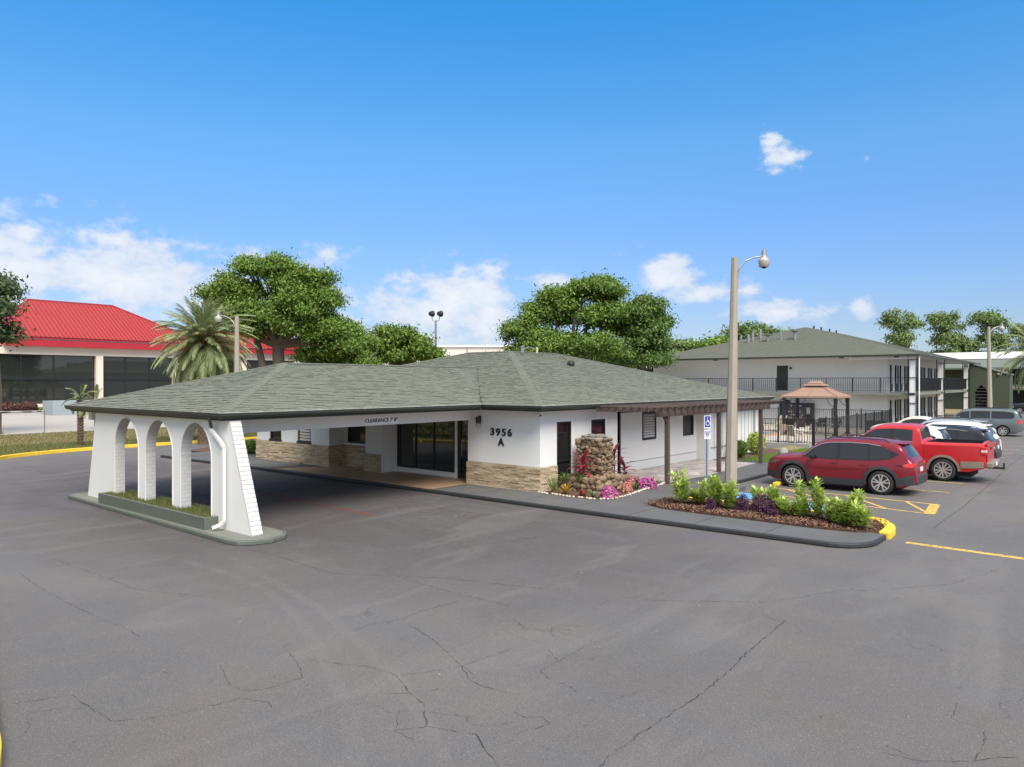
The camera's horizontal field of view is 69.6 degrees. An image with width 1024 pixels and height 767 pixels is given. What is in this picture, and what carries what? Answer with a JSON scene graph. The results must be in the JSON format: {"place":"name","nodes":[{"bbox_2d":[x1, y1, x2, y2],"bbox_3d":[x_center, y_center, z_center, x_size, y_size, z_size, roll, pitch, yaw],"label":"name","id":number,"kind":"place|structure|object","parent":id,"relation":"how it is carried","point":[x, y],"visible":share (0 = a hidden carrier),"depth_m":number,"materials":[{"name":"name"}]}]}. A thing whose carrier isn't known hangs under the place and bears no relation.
{"place":"outdoors","nodes":[
{"label":"outdoors","id":0,"kind":"place"},
{"bbox_2d":[2,409,40,414],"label":"red building forecourt","id":1,"kind":"structure","parent":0,"point":[32,412],"depth_m":85.50,"materials":[{"name":"concrete"}]},
{"bbox_2d":[15,401,37,411],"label":"round shrub","id":2,"kind":"object","parent":1,"relation":"on","point":[26,406],"visible":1,"depth_m":85.28,"materials":[{"name":"red plant"}]},
{"bbox_2d":[0,299,298,406],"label":"red roofed store","id":3,"kind":"structure","parent":1,"relation":"on","point":[107,349],"depth_m":96.74,"materials":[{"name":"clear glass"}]},
{"bbox_2d":[0,354,20,377],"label":"window","id":4,"kind":"structure","parent":3,"relation":"in","point":[10,364],"depth_m":89.73,"materials":[{"name":"black glass"}]},
{"bbox_2d":[1,379,20,403],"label":"window","id":5,"kind":"structure","parent":3,"relation":"in","point":[11,388],"depth_m":89.82,"materials":[{"name":"black glass"}]},
{"bbox_2d":[21,379,53,403],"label":"window","id":6,"kind":"structure","parent":3,"relation":"in","point":[37,391],"depth_m":91.95,"materials":[{"name":"black glass"}]},
{"bbox_2d":[21,354,53,377],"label":"window","id":7,"kind":"structure","parent":3,"relation":"in","point":[32,366],"depth_m":91.95,"materials":[{"name":"black glass"}]},
{"bbox_2d":[54,379,94,400],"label":"window","id":8,"kind":"structure","parent":3,"relation":"in","point":[60,393],"depth_m":94.82,"materials":[{"name":"black glass"}]},
{"bbox_2d":[54,355,94,377],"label":"window","id":9,"kind":"structure","parent":3,"relation":"in","point":[65,366],"depth_m":95.17,"materials":[{"name":"black glass"}]},
{"bbox_2d":[103,380,125,396],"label":"window","id":10,"kind":"structure","parent":3,"relation":"in","point":[110,387],"depth_m":98.84,"materials":[{"name":"black glass"}]},
{"bbox_2d":[103,356,125,378],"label":"window","id":11,"kind":"structure","parent":3,"relation":"in","point":[113,367],"depth_m":98.91,"materials":[{"name":"black glass"}]},
{"bbox_2d":[126,380,149,392],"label":"window","id":12,"kind":"structure","parent":3,"relation":"in","point":[131,385],"depth_m":101.11,"materials":[{"name":"black glass"}]},
{"bbox_2d":[126,357,149,378],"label":"window","id":13,"kind":"structure","parent":3,"relation":"in","point":[136,367],"depth_m":101.22,"materials":[{"name":"black glass"}]},
{"bbox_2d":[150,357,171,378],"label":"window","id":14,"kind":"structure","parent":3,"relation":"in","point":[156,373],"depth_m":103.50,"materials":[{"name":"black glass"}]},
{"bbox_2d":[0,413,165,434],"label":"road","id":15,"kind":"structure","parent":0,"point":[21,423],"depth_m":62.86,"materials":[{"name":"concrete"}]},
{"bbox_2d":[43,400,88,415],"bbox_3d":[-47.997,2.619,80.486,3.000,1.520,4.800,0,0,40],"label":"sign","id":16,"kind":"object","parent":15,"relation":"on","point":[52,405],"visible":0.57,"depth_m":78.47,"materials":[{"name":"metal"}]},
{"bbox_2d":[326,345,510,364],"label":"warehouse","id":17,"kind":"structure","parent":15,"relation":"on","point":[456,349],"depth_m":111.41,"materials":[{"name":"metal"}]},
{"bbox_2d":[0,427,256,455],"bbox_3d":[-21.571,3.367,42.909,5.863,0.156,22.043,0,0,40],"label":"verge grass","id":18,"kind":"structure","parent":0,"point":[16,450],"depth_m":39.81,"materials":[{"name":"plant"}]},
{"bbox_2d":[107,489,214,516],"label":"planter grass","id":19,"kind":"structure","parent":0,"point":[157,501],"depth_m":19.00,"materials":[{"name":"plant"}]},
{"bbox_2d":[277,465,465,488],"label":"tiled floor","id":20,"kind":"structure","parent":0,"point":[417,480],"depth_m":26.35,"materials":[{"name":"brown tile"}]},
{"bbox_2d":[0,408,963,454],"bbox_3d":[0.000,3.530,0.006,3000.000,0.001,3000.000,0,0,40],"label":"ground","id":21,"kind":"structure","parent":0,"point":[950,412],"depth_m":48.84,"materials":[{"name":"plant"}]},
{"bbox_2d":[0,269,36,433],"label":"oak tree","id":22,"kind":"object","parent":21,"relation":"on","point":[9,291],"visible":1,"depth_m":50.02,"materials":[{"name":"green plant"}]},
{"bbox_2d":[61,384,96,446],"bbox_3d":[-23.417,1.732,39.908,1.711,3.398,1.454,0,0,-29],"label":"palm tree","id":23,"kind":"object","parent":21,"relation":"on","point":[80,429],"visible":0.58,"depth_m":39.88,"materials":[{"name":"green plant"}]},
{"bbox_2d":[190,247,371,366],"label":"oak tree","id":24,"kind":"object","parent":21,"relation":"on","point":[302,309],"visible":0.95,"depth_m":58.46,"materials":[{"name":"green plant"}]},
{"bbox_2d":[287,314,392,364],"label":"oak tree","id":25,"kind":"object","parent":21,"relation":"on","point":[375,345],"visible":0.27,"depth_m":61.65,"materials":[{"name":"green plant"}]},
{"bbox_2d":[365,320,449,364],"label":"oak tree","id":26,"kind":"object","parent":21,"relation":"on","point":[409,346],"visible":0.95,"depth_m":63.37,"materials":[{"name":"green plant"}]},
{"bbox_2d":[485,268,641,361],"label":"oak tree","id":27,"kind":"object","parent":21,"relation":"on","point":[563,305],"visible":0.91,"depth_m":58.47,"materials":[{"name":"green plant"}]},
{"bbox_2d":[602,289,683,370],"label":"oak tree","id":28,"kind":"object","parent":21,"relation":"on","point":[648,327],"visible":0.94,"depth_m":59.35,"materials":[{"name":"green plant"}]},
{"bbox_2d":[616,335,694,371],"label":"leafy tree","id":29,"kind":"object","parent":21,"relation":"on","point":[672,348],"visible":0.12,"depth_m":92.15,"materials":[{"name":"plant"}]},
{"bbox_2d":[677,331,738,351],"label":"leafy tree","id":30,"kind":"object","parent":21,"relation":"on","point":[711,341],"visible":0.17,"depth_m":92.05,"materials":[{"name":"plant"}]},
{"bbox_2d":[717,320,788,339],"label":"leafy tree","id":31,"kind":"object","parent":21,"relation":"on","point":[745,329],"visible":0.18,"depth_m":93.85,"materials":[{"name":"plant"}]},
{"bbox_2d":[787,403,814,425],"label":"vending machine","id":32,"kind":"object","parent":21,"relation":"on","point":[810,407],"visible":0.57,"depth_m":58.16,"materials":[{"name":"metal"}]},
{"bbox_2d":[653,326,980,427],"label":"motel building","id":33,"kind":"structure","parent":21,"relation":"on","point":[868,375],"depth_m":59.57,"materials":[{"name":"white paint"}]},
{"bbox_2d":[777,366,787,389],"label":"door","id":34,"kind":"structure","parent":33,"relation":"in","point":[782,371],"depth_m":59.79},
{"bbox_2d":[874,305,926,348],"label":"airy tree","id":35,"kind":"object","parent":21,"relation":"on","point":[890,319],"visible":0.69,"depth_m":130.78,"materials":[{"name":"plant"}]},
{"bbox_2d":[919,309,966,352],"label":"airy tree","id":36,"kind":"object","parent":21,"relation":"on","point":[944,322],"visible":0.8,"depth_m":130.68,"materials":[{"name":"plant"}]},
{"bbox_2d":[948,331,986,352],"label":"airy tree","id":37,"kind":"object","parent":21,"relation":"on","point":[968,344],"visible":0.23,"depth_m":131.23,"materials":[{"name":"plant"}]},
{"bbox_2d":[934,351,1023,359],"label":"pale roofed hall","id":38,"kind":"structure","parent":21,"relation":"on","point":[976,355],"depth_m":112.66,"materials":[{"name":"metal"}]},
{"bbox_2d":[945,359,1023,408],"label":"motel wing","id":39,"kind":"structure","parent":21,"relation":"on","point":[953,400],"depth_m":97.16,"materials":[{"name":"paint"}]},
{"bbox_2d":[962,307,1015,351],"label":"airy tree","id":40,"kind":"object","parent":21,"relation":"on","point":[991,319],"visible":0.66,"depth_m":130.83,"materials":[{"name":"plant"}]},
{"bbox_2d":[1000,320,1023,350],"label":"airy tree","id":41,"kind":"object","parent":21,"relation":"on","point":[1014,331],"visible":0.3,"depth_m":131.68,"materials":[{"name":"plant"}]},
{"bbox_2d":[0,412,1023,766],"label":"asphalt lot","id":42,"kind":"structure","parent":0,"point":[892,656],"depth_m":10.23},
{"bbox_2d":[0,437,256,766],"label":"yellow kerb","id":43,"kind":"structure","parent":42,"relation":"on","point":[3,457],"depth_m":36.29,"materials":[{"name":"paint"}]},
{"bbox_2d":[149,296,257,444],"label":"palm tree","id":44,"kind":"object","parent":42,"relation":"on","point":[206,353],"visible":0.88,"depth_m":40.89,"materials":[{"name":"green plant"}]},
{"bbox_2d":[191,439,256,451],"bbox_3d":[-13.721,3.372,38.727,11.964,0.080,5.927,0,0,61],"label":"side bed","id":45,"kind":"object","parent":42,"relation":"on","point":[205,449],"visible":0.12,"depth_m":37.26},
{"bbox_2d":[215,310,239,371],"bbox_3d":[-14.661,-0.116,38.011,1.320,7.300,0.370,0,0,0],"label":"lamp post","id":46,"kind":"object","parent":45,"relation":"on","point":[218,318],"visible":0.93,"depth_m":37.92,"materials":[{"name":"concrete"}]},
{"bbox_2d":[64,346,774,545],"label":"lobby building","id":47,"kind":"structure","parent":42,"relation":"on","point":[521,420],"depth_m":23.27,"materials":[{"name":"white paint"}]},
{"bbox_2d":[297,429,310,443],"bbox_3d":[-8.596,2.007,30.636,1.030,1.020,0.140,0,0,40],"label":"window","id":48,"kind":"structure","parent":47,"relation":"in","point":[304,436],"depth_m":30.65,"materials":[{"name":"white glass"}]},
{"bbox_2d":[348,426,364,442],"bbox_3d":[-5.913,1.784,29.337,1.830,1.170,0.100,0,0,40],"label":"window","id":49,"kind":"structure","parent":47,"relation":"in","point":[355,434],"depth_m":29.57,"materials":[{"name":"black glass"}]},
{"bbox_2d":[397,421,454,472],"bbox_3d":[-3.159,2.143,27.105,3.080,2.020,0.100,0,0,40],"label":"entry window","id":50,"kind":"structure","parent":47,"relation":"in","point":[429,445],"depth_m":27.04,"materials":[{"name":"black glass"}]},
{"bbox_2d":[458,420,467,478],"bbox_3d":[-1.436,2.235,25.611,1.240,2.200,0.174,0,0,40],"label":"door","id":51,"kind":"structure","parent":47,"relation":"in","point":[462,425],"depth_m":25.87,"materials":[{"name":"black glass"}]},
{"bbox_2d":[556,419,572,487],"bbox_3d":[1.654,2.229,23.654,0.110,2.140,0.900,0,0,40],"label":"side door","id":52,"kind":"structure","parent":47,"relation":"in","point":[564,427],"depth_m":23.71,"materials":[{"name":"black glass"}]},
{"bbox_2d":[591,417,606,435],"bbox_3d":[2.927,1.821,25.170,0.110,1.330,0.980,0,0,40],"label":"window","id":53,"kind":"structure","parent":47,"relation":"in","point":[599,424],"depth_m":25.22,"materials":[{"name":"black glass"}]},
{"bbox_2d":[642,412,655,439],"bbox_3d":[5.413,1.674,29.218,0.095,1.070,1.080,0,0,40],"label":"window","id":54,"kind":"structure","parent":47,"relation":"in","point":[648,418],"depth_m":29.20,"materials":[{"name":"white glass"}]},
{"bbox_2d":[683,415,692,435],"bbox_3d":[7.564,1.804,31.813,0.095,0.840,0.980,0,0,40],"label":"window","id":55,"kind":"structure","parent":47,"relation":"in","point":[687,420],"depth_m":31.85,"materials":[{"name":"black glass"}]},
{"bbox_2d":[20,456,1022,766],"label":"asphalt cracks","id":56,"kind":"object","parent":42,"relation":"on","point":[540,670],"visible":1,"depth_m":8.55,"materials":[{"name":"grey"}]},
{"bbox_2d":[160,455,885,547],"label":"sidewalk kerb","id":57,"kind":"structure","parent":42,"relation":"on","point":[879,540],"depth_m":19.26,"materials":[{"name":"concrete"}]},
{"bbox_2d":[725,248,769,485],"bbox_3d":[7.647,-0.417,23.967,1.450,7.950,0.370,0,0,0],"label":"lamp post","id":58,"kind":"object","parent":42,"relation":"on","point":[731,435],"visible":0.98,"depth_m":23.86,"materials":[{"name":"concrete"}]},
{"bbox_2d":[641,497,887,533],"bbox_3d":[6.319,3.392,19.010,5.850,0.150,1.960,0,0,40],"label":"mulch bed","id":59,"kind":"object","parent":42,"relation":"on","point":[871,530],"visible":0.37,"depth_m":17.86,"materials":[{"name":"wood"}]},
{"bbox_2d":[667,466,694,503],"bbox_3d":[4.598,2.787,20.340,0.758,1.063,0.825,0,0,-4],"label":"leafy shrub","id":60,"kind":"object","parent":59,"relation":"on","point":[680,486],"visible":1,"depth_m":20.21,"materials":[{"name":"green plant"}]},
{"bbox_2d":[687,481,711,504],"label":"leafy shrub","id":61,"kind":"object","parent":59,"relation":"on","point":[697,495],"visible":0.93,"depth_m":20.08,"materials":[{"name":"green plant"}]},
{"bbox_2d":[701,474,725,504],"bbox_3d":[5.482,2.877,19.901,0.799,0.885,0.591,0,0,14],"label":"leafy shrub","id":62,"kind":"object","parent":59,"relation":"on","point":[715,490],"visible":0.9,"depth_m":19.82,"materials":[{"name":"green plant"}]},
{"bbox_2d":[721,478,742,508],"bbox_3d":[5.705,2.896,19.376,0.608,0.847,0.679,0,0,40],"label":"leafy shrub","id":63,"kind":"object","parent":59,"relation":"on","point":[729,493],"visible":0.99,"depth_m":19.27,"materials":[{"name":"green plant"}]},
{"bbox_2d":[735,493,750,511],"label":"purple plant","id":64,"kind":"object","parent":59,"relation":"on","point":[742,505],"visible":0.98,"depth_m":19.16,"materials":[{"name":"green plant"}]},
{"bbox_2d":[751,493,769,513],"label":"purple plant","id":65,"kind":"object","parent":59,"relation":"on","point":[759,504],"visible":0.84,"depth_m":18.92,"materials":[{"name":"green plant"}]},
{"bbox_2d":[764,484,780,501],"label":"leafy shrub","id":66,"kind":"object","parent":59,"relation":"on","point":[773,493],"visible":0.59,"depth_m":18.92,"materials":[{"name":"green plant"}]},
{"bbox_2d":[765,500,779,515],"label":"purple plant","id":67,"kind":"object","parent":59,"relation":"on","point":[770,509],"visible":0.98,"depth_m":18.45,"materials":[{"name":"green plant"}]},
{"bbox_2d":[772,494,794,514],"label":"leafy shrub","id":68,"kind":"object","parent":59,"relation":"on","point":[785,506],"visible":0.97,"depth_m":18.41,"materials":[{"name":"green plant"}]},
{"bbox_2d":[789,479,809,509],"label":"leafy shrub","id":69,"kind":"object","parent":59,"relation":"on","point":[799,491],"visible":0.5,"depth_m":18.73,"materials":[{"name":"green plant"}]},
{"bbox_2d":[791,495,813,516],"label":"leafy shrub","id":70,"kind":"object","parent":59,"relation":"on","point":[800,507],"visible":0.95,"depth_m":18.23,"materials":[{"name":"green plant"}]},
{"bbox_2d":[807,476,830,518],"bbox_3d":[7.480,2.798,18.064,0.631,1.046,0.644,0,0,-24],"label":"leafy shrub","id":71,"kind":"object","parent":59,"relation":"on","point":[817,503],"visible":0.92,"depth_m":17.99,"materials":[{"name":"green plant"}]},
{"bbox_2d":[821,496,842,521],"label":"leafy shrub","id":72,"kind":"object","parent":59,"relation":"on","point":[831,501],"visible":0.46,"depth_m":17.65,"materials":[{"name":"green plant"}]},
{"bbox_2d":[826,498,854,524],"bbox_3d":[7.727,2.990,17.298,0.795,0.671,0.548,0,0,40],"label":"leafy shrub","id":73,"kind":"object","parent":59,"relation":"on","point":[837,515],"visible":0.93,"depth_m":17.23,"materials":[{"name":"green plant"}]},
{"bbox_2d":[843,488,867,521],"bbox_3d":[8.059,2.871,17.369,0.583,0.905,0.873,0,0,17],"label":"leafy shrub","id":74,"kind":"object","parent":59,"relation":"on","point":[853,496],"visible":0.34,"depth_m":17.20,"materials":[{"name":"green plant"}]},
{"bbox_2d":[842,499,873,528],"bbox_3d":[7.919,2.988,16.811,0.702,0.675,0.486,0,0,40],"label":"leafy shrub","id":75,"kind":"object","parent":59,"relation":"on","point":[860,517],"visible":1,"depth_m":16.74,"materials":[{"name":"green plant"}]},
{"bbox_2d":[686,496,895,538],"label":"bed kerb","id":76,"kind":"structure","parent":42,"relation":"on","point":[888,530],"depth_m":17.00,"materials":[{"name":"yellow paint"}]},
{"bbox_2d":[763,424,863,446],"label":"pool deck","id":77,"kind":"structure","parent":42,"relation":"on","point":[785,436],"depth_m":46.18,"materials":[{"name":"concrete"}]},
{"bbox_2d":[763,417,812,445],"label":"iron fence","id":78,"kind":"object","parent":77,"relation":"on","point":[778,441],"visible":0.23,"depth_m":40.33,"materials":[{"name":"metal"}]},
{"bbox_2d":[780,381,851,435],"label":"gazebo","id":79,"kind":"object","parent":77,"relation":"on","point":[815,390],"visible":0.93,"depth_m":48.15,"materials":[{"name":"brown metal"}]},
{"bbox_2d":[763,407,891,426],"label":"iron fence","id":80,"kind":"object","parent":77,"relation":"on","point":[823,414],"visible":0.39,"depth_m":55.02,"materials":[{"name":"metal"}]},
{"bbox_2d":[813,409,889,445],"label":"iron fence","id":81,"kind":"object","parent":77,"relation":"on","point":[853,423],"visible":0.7,"depth_m":44.35,"materials":[{"name":"metal"}]},
{"bbox_2d":[767,434,927,494],"bbox_3d":[11.021,2.587,24.410,4.650,1.741,2.190,0,0,40],"label":"parked car","id":82,"kind":"object","parent":42,"relation":"on","point":[879,465],"visible":0.98,"depth_m":23.42,"materials":[{"name":"red paint"}]},
{"bbox_2d":[777,488,938,513],"bbox_3d":[9.846,3.456,22.040,5.297,0.003,1.934,0,0,44],"label":"access aisle marking","id":83,"kind":"object","parent":42,"relation":"on","point":[908,502],"visible":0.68,"depth_m":21.25,"materials":[{"name":"yellow paint"}]},
{"bbox_2d":[870,416,933,429],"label":"parked car","id":84,"kind":"object","parent":42,"relation":"on","point":[917,419],"visible":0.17,"depth_m":43.83,"materials":[{"name":"beige paint"}]},
{"bbox_2d":[866,425,950,438],"bbox_3d":[15.854,2.558,30.759,4.472,1.777,2.190,0,0,40],"label":"parked car","id":85,"kind":"object","parent":42,"relation":"on","point":[936,432],"visible":0.08,"depth_m":29.17,"materials":[{"name":"white paint"}]},
{"bbox_2d":[860,423,1004,480],"bbox_3d":[14.826,2.472,27.666,6.155,1.960,2.480,0,0,40],"label":"pickup truck","id":86,"kind":"object","parent":42,"relation":"on","point":[947,459],"visible":0.46,"depth_m":26.13,"materials":[{"name":"red paint"}]},
{"bbox_2d":[921,417,987,424],"bbox_3d":[21.465,2.565,36.951,4.610,1.741,2.190,0,0,40],"label":"parked car","id":87,"kind":"object","parent":42,"relation":"on","point":[957,419],"visible":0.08,"depth_m":36.25,"materials":[{"name":"silver metal"}]},
{"bbox_2d":[926,421,1001,449],"bbox_3d":[20.122,2.602,34.488,4.518,1.677,2.190,0,0,40],"label":"parked car","id":88,"kind":"object","parent":42,"relation":"on","point":[978,425],"visible":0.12,"depth_m":33.42,"materials":[{"name":"white paint"}]},
{"bbox_2d":[906,542,1023,559],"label":"yellow edge line","id":89,"kind":"object","parent":42,"relation":"on","point":[966,550],"visible":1,"depth_m":15.32,"materials":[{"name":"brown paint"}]},
{"bbox_2d":[930,424,1001,458],"bbox_3d":[18.491,2.623,32.266,4.836,1.640,2.190,0,0,40],"label":"parked car","id":90,"kind":"object","parent":42,"relation":"on","point":[964,432],"visible":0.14,"depth_m":30.86,"materials":[{"name":"white paint"}]},
{"bbox_2d":[951,407,1023,435],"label":"parked car","id":91,"kind":"object","parent":42,"relation":"on","point":[1004,421],"visible":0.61,"depth_m":47.73,"materials":[{"name":"grey paint"}]},
{"bbox_2d":[968,363,1013,408],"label":"stair wing","id":92,"kind":"structure","parent":42,"relation":"on","point":[1002,390],"depth_m":74.14,"materials":[{"name":"paint"}]},
{"bbox_2d":[987,323,1004,406],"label":"lamp post","id":93,"kind":"object","parent":42,"relation":"on","point":[989,381],"visible":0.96,"depth_m":52.99,"materials":[{"name":"concrete"}]},
{"bbox_2d":[993,323,1023,392],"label":"palm tree","id":94,"kind":"object","parent":42,"relation":"on","point":[1020,375],"visible":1,"depth_m":58.87,"materials":[{"name":"green plant"}]},
{"bbox_2d":[0,0,1023,368],"label":"sky","id":95,"kind":"structure","parent":0,"point":[456,158],"materials":[{"name":"blue"}]},
{"bbox_2d":[166,451,884,542],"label":"sidewalk","id":96,"kind":"structure","parent":0,"point":[631,504],"depth_m":20.57,"materials":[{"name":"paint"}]},
{"bbox_2d":[537,481,664,499],"bbox_3d":[3.180,3.319,23.448,2.516,0.080,4.796,0,0,40],"label":"garden bed","id":97,"kind":"object","parent":96,"relation":"on","point":[569,494],"visible":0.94,"depth_m":22.29,"materials":[{"name":"stone"}]},
{"bbox_2d":[558,434,629,493],"bbox_3d":[2.709,2.509,23.413,1.725,1.779,1.992,0,0,40],"label":"stone fountain","id":98,"kind":"object","parent":97,"relation":"on","point":[601,462],"visible":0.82,"depth_m":23.14,"materials":[{"name":"stone"}]},
{"bbox_2d":[567,449,593,476],"bbox_3d":[2.194,2.480,22.879,1.009,0.977,0.927,0,0,40],"label":"ti plant","id":99,"kind":"object","parent":98,"relation":"on","point":[583,457],"visible":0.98,"depth_m":22.85,"materials":[{"name":"red plant"}]},
{"bbox_2d":[599,485,619,498],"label":"flower clump","id":100,"kind":"object","parent":97,"relation":"on","point":[607,492],"visible":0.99,"depth_m":21.40,"materials":[{"name":"pink plant"}]},
{"bbox_2d":[638,476,657,488],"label":"flower clump","id":101,"kind":"object","parent":97,"relation":"on","point":[643,482],"visible":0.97,"depth_m":23.43,"materials":[{"name":"pink plant"}]},
{"bbox_2d":[621,459,754,481],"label":"paved patio","id":102,"kind":"structure","parent":96,"relation":"on","point":[695,468],"depth_m":28.45,"materials":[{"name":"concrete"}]},
{"bbox_2d":[596,400,782,483],"bbox_3d":[6.875,2.024,27.947,2.650,2.615,11.550,0,0,40],"label":"pergola","id":103,"kind":"object","parent":96,"relation":"on","point":[665,411],"visible":0.98,"depth_m":25.91,"materials":[{"name":"brown wood"}]},
{"bbox_2d":[704,415,710,479],"bbox_3d":[6.734,2.220,25.471,0.310,2.270,0.077,0,0,-30],"label":"parking sign","id":104,"kind":"object","parent":96,"relation":"on","point":[707,426],"visible":1,"depth_m":25.46,"materials":[{"name":"metal"}]},
{"bbox_2d":[745,445,808,461],"bbox_3d":[13.300,3.349,34.797,3.450,0.080,9.200,0,0,40],"label":"lawn strip","id":105,"kind":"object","parent":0,"point":[791,447],"visible":0.21,"depth_m":38.06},
{"bbox_2d":[721,449,789,459],"bbox_3d":[11.634,3.344,34.562,1.400,0.092,6.100,0,0,40],"label":"shrub bed","id":106,"kind":"object","parent":105,"relation":"on","point":[765,451],"visible":0.36,"depth_m":34.73,"materials":[{"name":"plant"}]},
{"bbox_2d":[737,440,747,457],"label":"round shrub","id":107,"kind":"object","parent":106,"relation":"on","point":[742,448],"visible":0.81,"depth_m":32.55,"materials":[{"name":"green plant"}]},
{"bbox_2d":[746,431,765,453],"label":"round shrub","id":108,"kind":"object","parent":106,"relation":"on","point":[752,441],"visible":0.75,"depth_m":34.14,"materials":[{"name":"green plant"}]},
{"bbox_2d":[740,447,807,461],"bbox_3d":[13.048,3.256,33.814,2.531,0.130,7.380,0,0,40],"label":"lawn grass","id":109,"kind":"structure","parent":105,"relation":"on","point":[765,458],"depth_m":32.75,"materials":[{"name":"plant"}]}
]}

